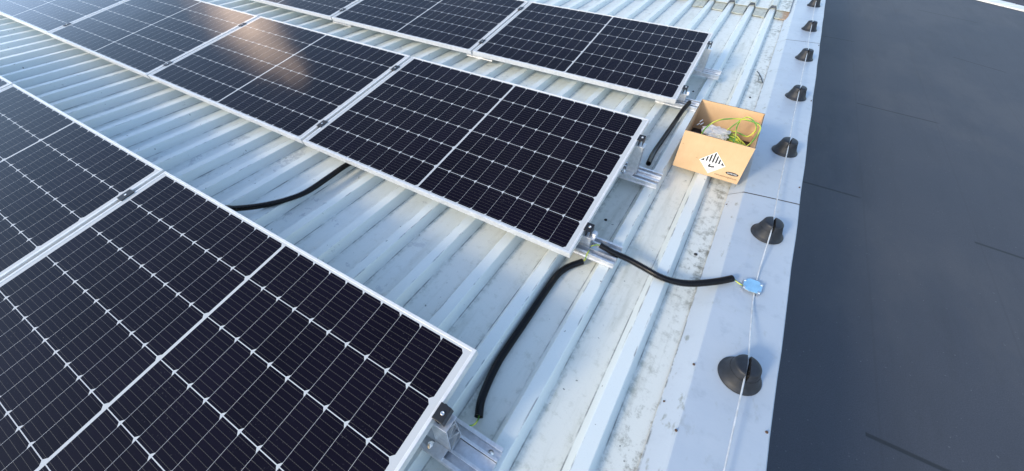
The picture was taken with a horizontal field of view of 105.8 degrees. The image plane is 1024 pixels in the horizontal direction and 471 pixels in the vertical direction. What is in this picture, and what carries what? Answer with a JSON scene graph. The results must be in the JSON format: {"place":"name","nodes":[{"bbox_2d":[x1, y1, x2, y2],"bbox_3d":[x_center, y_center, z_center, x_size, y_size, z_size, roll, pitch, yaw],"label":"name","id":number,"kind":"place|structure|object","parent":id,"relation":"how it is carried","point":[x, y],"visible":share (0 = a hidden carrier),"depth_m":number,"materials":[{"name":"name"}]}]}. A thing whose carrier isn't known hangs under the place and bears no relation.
{"place":"outdoors","nodes":[
{"label":"outdoors","id":0,"kind":"place"},
{"bbox_2d":[0,0,783,470],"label":"roof","id":1,"kind":"structure","parent":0,"point":[580,380],"depth_m":1.98,"materials":[{"name":"grey metal"}]},
{"bbox_2d":[0,76,13,89],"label":"solar panel","id":2,"kind":"object","parent":1,"relation":"on","point":[4,83],"visible":0.49,"depth_m":2.45,"materials":[{"name":"black"}]},
{"bbox_2d":[117,189,134,200],"bbox_3d":[-1.712,-0.095,1.798,0.280,0.250,0.130,23,49,21],"label":"panel mount","id":3,"kind":"object","parent":1,"relation":"on","point":[125,195],"visible":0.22,"depth_m":1.71,"materials":[{"name":"metal"}]},
{"bbox_2d":[0,84,164,280],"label":"solar panel","id":4,"kind":"object","parent":3,"relation":"attached to","point":[63,175],"visible":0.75,"depth_m":1.83,"materials":[{"name":"black"}]},
{"bbox_2d":[225,162,350,210],"bbox_3d":[-1.221,-0.270,2.140,0.985,0.036,0.249,-25,50,-24],"label":"conduit","id":5,"kind":"object","parent":1,"relation":"on","point":[322,181],"visible":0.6,"depth_m":2.06,"materials":[{"name":"black plastic"}]},
{"bbox_2d":[316,120,327,127],"bbox_3d":[-1.176,-0.650,2.443,0.280,0.136,0.128,23,49,21],"label":"panel mount","id":6,"kind":"object","parent":1,"relation":"on","point":[321,123],"visible":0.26,"depth_m":2.40,"materials":[{"name":"metal"}]},
{"bbox_2d":[148,16,410,143],"bbox_3d":[-1.757,-1.258,2.903,1.755,0.035,1.038,23,59,21],"label":"solar panel","id":7,"kind":"object","parent":6,"relation":"attached to","point":[295,82],"visible":0.92,"depth_m":2.82,"materials":[{"name":"black"}]},
{"bbox_2d":[332,8,352,26],"bbox_3d":[-1.789,-2.342,4.134,0.280,0.136,0.128,23,49,21],"label":"panel mount","id":8,"kind":"object","parent":1,"relation":"on","point":[342,9],"visible":0.23,"depth_m":4.12,"materials":[{"name":"metal"}]},
{"bbox_2d":[251,0,359,19],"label":"solar panel","id":9,"kind":"object","parent":8,"relation":"on","point":[328,9],"visible":1,"depth_m":4.22,"materials":[{"name":"black"}]},
{"bbox_2d":[390,65,399,71],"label":"panel mount","id":10,"kind":"object","parent":1,"relation":"on","point":[395,67],"visible":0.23,"depth_m":2.73,"materials":[{"name":"metal"}]},
{"bbox_2d":[419,402,503,470],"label":"panel mount","id":11,"kind":"object","parent":1,"relation":"on","point":[451,441],"visible":0.87,"depth_m":1.19,"materials":[{"name":"metal"}]},
{"bbox_2d":[0,171,477,470],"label":"solar panel","id":12,"kind":"object","parent":11,"relation":"on","point":[165,321],"visible":1,"depth_m":1.22,"materials":[{"name":"glass"}]},
{"bbox_2d":[466,39,493,61],"bbox_3d":[-0.267,-1.688,3.497,0.280,0.136,0.128,23,49,21],"label":"panel mount","id":13,"kind":"object","parent":1,"relation":"on","point":[479,57],"visible":0.3,"depth_m":3.49,"materials":[{"name":"metal"}]},
{"bbox_2d":[332,0,528,53],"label":"solar panel","id":14,"kind":"object","parent":13,"relation":"on","point":[465,26],"visible":0.91,"depth_m":3.82,"materials":[{"name":"black"}]},
{"bbox_2d":[469,250,589,425],"bbox_3d":[0.080,0.352,1.553,0.103,0.086,0.917,23,49,21],"label":"conduit","id":15,"kind":"object","parent":1,"relation":"on","point":[507,348],"visible":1,"depth_m":1.53,"materials":[{"name":"black plastic"}]},
{"bbox_2d":[573,222,622,268],"bbox_3d":[0.345,0.003,1.806,0.333,0.139,0.128,23,49,21],"label":"panel mount","id":16,"kind":"object","parent":1,"relation":"on","point":[596,253],"visible":0.66,"depth_m":1.79,"materials":[{"name":"metal"}]},
{"bbox_2d":[303,57,649,257],"bbox_3d":[-0.236,-0.602,2.267,1.755,0.036,1.038,23,59,21],"label":"solar panel","id":17,"kind":"object","parent":16,"relation":"on","point":[540,168],"visible":1,"depth_m":2.17,"materials":[{"name":"black"}]},
{"bbox_2d":[618,134,662,188],"bbox_3d":[0.695,-0.446,2.181,0.333,0.253,0.130,23,49,21],"label":"panel mount","id":18,"kind":"object","parent":1,"relation":"on","point":[633,170],"visible":0.83,"depth_m":2.20,"materials":[{"name":"metal"}]},
{"bbox_2d":[591,243,742,286],"bbox_3d":[0.674,0.149,1.716,0.668,0.063,0.118,13,46,12],"label":"conduit","id":19,"kind":"object","parent":1,"relation":"on","point":[668,279],"visible":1,"depth_m":1.69,"materials":[{"name":"black plastic"}]},
{"bbox_2d":[646,100,691,165],"bbox_3d":[1.050,-0.696,2.603,0.056,0.108,0.872,25,50,22],"label":"conduit","id":20,"kind":"object","parent":1,"relation":"on","point":[666,134],"visible":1,"depth_m":2.64,"materials":[{"name":"black plastic"}]},
{"bbox_2d":[655,85,700,111],"bbox_3d":[1.254,-1.036,2.861,0.333,0.139,0.128,23,49,21],"label":"panel mount","id":21,"kind":"object","parent":1,"relation":"on","point":[681,101],"visible":0.53,"depth_m":2.85,"materials":[{"name":"metal"}]},
{"bbox_2d":[473,1,712,103],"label":"solar panel","id":22,"kind":"object","parent":21,"relation":"on","point":[655,61],"visible":1,"depth_m":3.24,"materials":[{"name":"black"}]},
{"bbox_2d":[692,0,707,6],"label":"closure tab","id":23,"kind":"object","parent":1,"relation":"on","point":[700,3],"visible":1,"depth_m":4.94,"materials":[{"name":"grey metal"}]},
{"bbox_2d":[692,41,721,79],"bbox_3d":[1.604,-1.485,3.236,0.333,0.253,0.130,23,49,21],"label":"panel mount","id":24,"kind":"object","parent":1,"relation":"on","point":[700,69],"visible":0.85,"depth_m":3.25,"materials":[{"name":"metal"}]},
{"bbox_2d":[637,192,798,470],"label":"verge flashing","id":25,"kind":"object","parent":1,"relation":"on","point":[697,409],"visible":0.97,"depth_m":1.47,"materials":[{"name":"paint"}]},
{"bbox_2d":[718,354,761,395],"bbox_3d":[0.821,0.477,1.369,0.147,0.083,0.147,21,48,19],"label":"wire holder","id":26,"kind":"object","parent":25,"relation":"on","point":[732,371],"visible":1,"depth_m":1.35,"materials":[{"name":"grey rubber"}]},
{"bbox_2d":[723,0,816,470],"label":"conductor wire","id":27,"kind":"object","parent":26,"relation":"attached to","point":[731,437],"visible":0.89,"depth_m":1.58,"materials":[{"name":"metal"}]},
{"bbox_2d":[741,278,762,295],"bbox_3d":[1.037,0.220,1.673,0.079,0.022,0.076,23,49,21],"label":"bonding plate","id":28,"kind":"object","parent":25,"relation":"on","point":[752,286],"visible":1,"depth_m":1.67,"materials":[{"name":"blue metal"}]},
{"bbox_2d":[751,216,783,243],"bbox_3d":[1.264,-0.038,1.892,0.147,0.083,0.147,21,48,19],"label":"wire holder","id":29,"kind":"object","parent":25,"relation":"on","point":[761,230],"visible":0.99,"depth_m":1.87,"materials":[{"name":"grey rubber"}]},
{"bbox_2d":[673,99,764,183],"bbox_3d":[1.242,-0.576,2.328,0.365,0.238,0.446,23,49,21],"label":"cardboard box","id":30,"kind":"object","parent":1,"relation":"on","point":[720,159],"visible":1,"depth_m":2.24,"materials":[{"name":"brown cardboard"}]},
{"bbox_2d":[692,119,748,144],"bbox_3d":[1.243,-0.547,2.357,0.347,0.176,0.425,23,49,21],"label":"fittings pile","id":31,"kind":"object","parent":30,"relation":"in","point":[696,130],"visible":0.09,"depth_m":2.48,"materials":[{"name":"black metal"}]},
{"bbox_2d":[701,116,760,145],"bbox_3d":[1.278,-0.553,2.255,0.306,0.205,0.250,-22,49,-21],"label":"earth cable coil","id":32,"kind":"object","parent":30,"relation":"in","point":[734,139],"visible":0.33,"depth_m":2.25,"materials":[{"name":"plastic"}]},
{"bbox_2d":[701,124,730,139],"bbox_3d":[1.228,-0.624,2.340,0.167,0.058,0.148,23,49,21],"label":"plastic bag","id":33,"kind":"object","parent":32,"relation":"on","point":[711,130],"visible":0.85,"depth_m":2.31,"materials":[{"name":"white"}]},
{"bbox_2d":[711,2,726,10],"bbox_3d":[2.624,-2.907,4.890,0.133,0.036,0.370,23,49,21],"label":"closure tab","id":34,"kind":"object","parent":1,"relation":"on","point":[720,6],"visible":0.85,"depth_m":4.86,"materials":[{"name":"grey metal"}]},
{"bbox_2d":[731,4,746,14],"bbox_3d":[2.821,-2.814,4.799,0.133,0.036,0.390,23,49,21],"label":"closure tab","id":35,"kind":"object","parent":1,"relation":"on","point":[738,9],"visible":0.9,"depth_m":4.76,"materials":[{"name":"grey metal"}]},
{"bbox_2d":[715,0,792,11],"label":"roof","id":36,"kind":"structure","parent":1,"relation":"on","point":[784,5],"depth_m":4.85,"materials":[{"name":"grey metal"}]},
{"bbox_2d":[752,7,767,17],"bbox_3d":[3.023,-2.727,4.714,0.133,0.035,0.390,23,49,21],"label":"closure tab","id":37,"kind":"object","parent":1,"relation":"on","point":[760,12],"visible":0.88,"depth_m":4.68,"materials":[{"name":"grey metal"}]},
{"bbox_2d":[728,40,819,204],"bbox_3d":[2.146,-1.045,3.058,0.372,0.122,2.957,23,49,21],"label":"verge flashing","id":38,"kind":"object","parent":1,"relation":"on","point":[762,172],"visible":0.88,"depth_m":2.69,"materials":[{"name":"paint"}]},
{"bbox_2d":[771,137,797,157],"bbox_3d":[1.726,-0.563,2.425,0.147,0.083,0.147,26,50,23],"label":"wire holder","id":39,"kind":"object","parent":38,"relation":"on","point":[780,148],"visible":0.98,"depth_m":2.40,"materials":[{"name":"black plastic"}]},
{"bbox_2d":[785,85,806,100],"bbox_3d":[2.199,-1.103,2.974,0.147,0.083,0.147,26,50,23],"label":"wire holder","id":40,"kind":"object","parent":38,"relation":"on","point":[792,93],"visible":0.97,"depth_m":2.95,"materials":[{"name":"black plastic"}]},
{"bbox_2d":[795,48,813,61],"bbox_3d":[2.689,-1.658,3.537,0.147,0.083,0.147,21,48,19],"label":"wire holder","id":41,"kind":"object","parent":38,"relation":"on","point":[801,55],"visible":1,"depth_m":3.51,"materials":[{"name":"grey rubber"}]},
{"bbox_2d":[774,10,789,19],"bbox_3d":[3.235,-2.647,4.637,0.138,0.036,0.364,23,49,21],"label":"closure tab","id":42,"kind":"object","parent":1,"relation":"on","point":[781,15],"visible":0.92,"depth_m":4.61,"materials":[{"name":"grey metal"}]},
{"bbox_2d":[777,0,825,43],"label":"verge flashing","id":43,"kind":"object","parent":1,"relation":"on","point":[800,16],"visible":0.84,"depth_m":4.36,"materials":[{"name":"paint"}]},
{"bbox_2d":[801,20,817,31],"bbox_3d":[3.190,-2.240,4.129,0.147,0.083,0.147,22,49,20],"label":"wire holder","id":44,"kind":"object","parent":43,"relation":"on","point":[807,26],"visible":0.99,"depth_m":4.11,"materials":[{"name":"grey rubber"}]},
{"bbox_2d":[807,0,820,7],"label":"wire holder","id":45,"kind":"object","parent":43,"relation":"on","point":[812,3],"visible":0.98,"depth_m":4.76,"materials":[{"name":"grey rubber"}]},
{"bbox_2d":[707,0,776,11],"bbox_3d":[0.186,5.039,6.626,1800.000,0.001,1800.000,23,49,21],"label":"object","id":46,"kind":"structure","parent":0,"point":[772,6],"depth_m":29.73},
{"bbox_2d":[766,0,1023,470],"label":"flat roof","id":47,"kind":"structure","parent":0,"point":[903,344],"depth_m":3.51,"materials":[{"name":"rubber"}]},
{"bbox_2d":[978,0,1014,6],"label":"edge coping","id":48,"kind":"object","parent":47,"relation":"attached to","point":[1000,3],"visible":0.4,"depth_m":9.40,"materials":[{"name":"grey metal"}]},
{"bbox_2d":[1004,4,1023,11],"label":"edge coping","id":49,"kind":"object","parent":47,"relation":"attached to","point":[1018,7],"visible":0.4,"depth_m":9.15,"materials":[{"name":"grey metal"}]},
{"bbox_2d":[1002,0,1023,5],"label":"neighbour roof","id":50,"kind":"structure","parent":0,"point":[1019,2],"depth_m":11.28,"materials":[{"name":"grey metal"}]},
{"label":"panel mount","id":51,"kind":"object","parent":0,"visible":0},
{"bbox_2d":[48,0,258,78],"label":"solar panel","id":52,"kind":"object","parent":51,"relation":"on","point":[145,38],"visible":0.8,"depth_m":3.45,"materials":[{"name":"black"}]},
{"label":"panel mount","id":53,"kind":"object","parent":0,"visible":0},
{"bbox_2d":[0,0,125,35],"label":"solar panel","id":54,"kind":"object","parent":53,"relation":"attached to","point":[46,16],"visible":0.86,"depth_m":3.92,"materials":[{"name":"black"}]}
]}

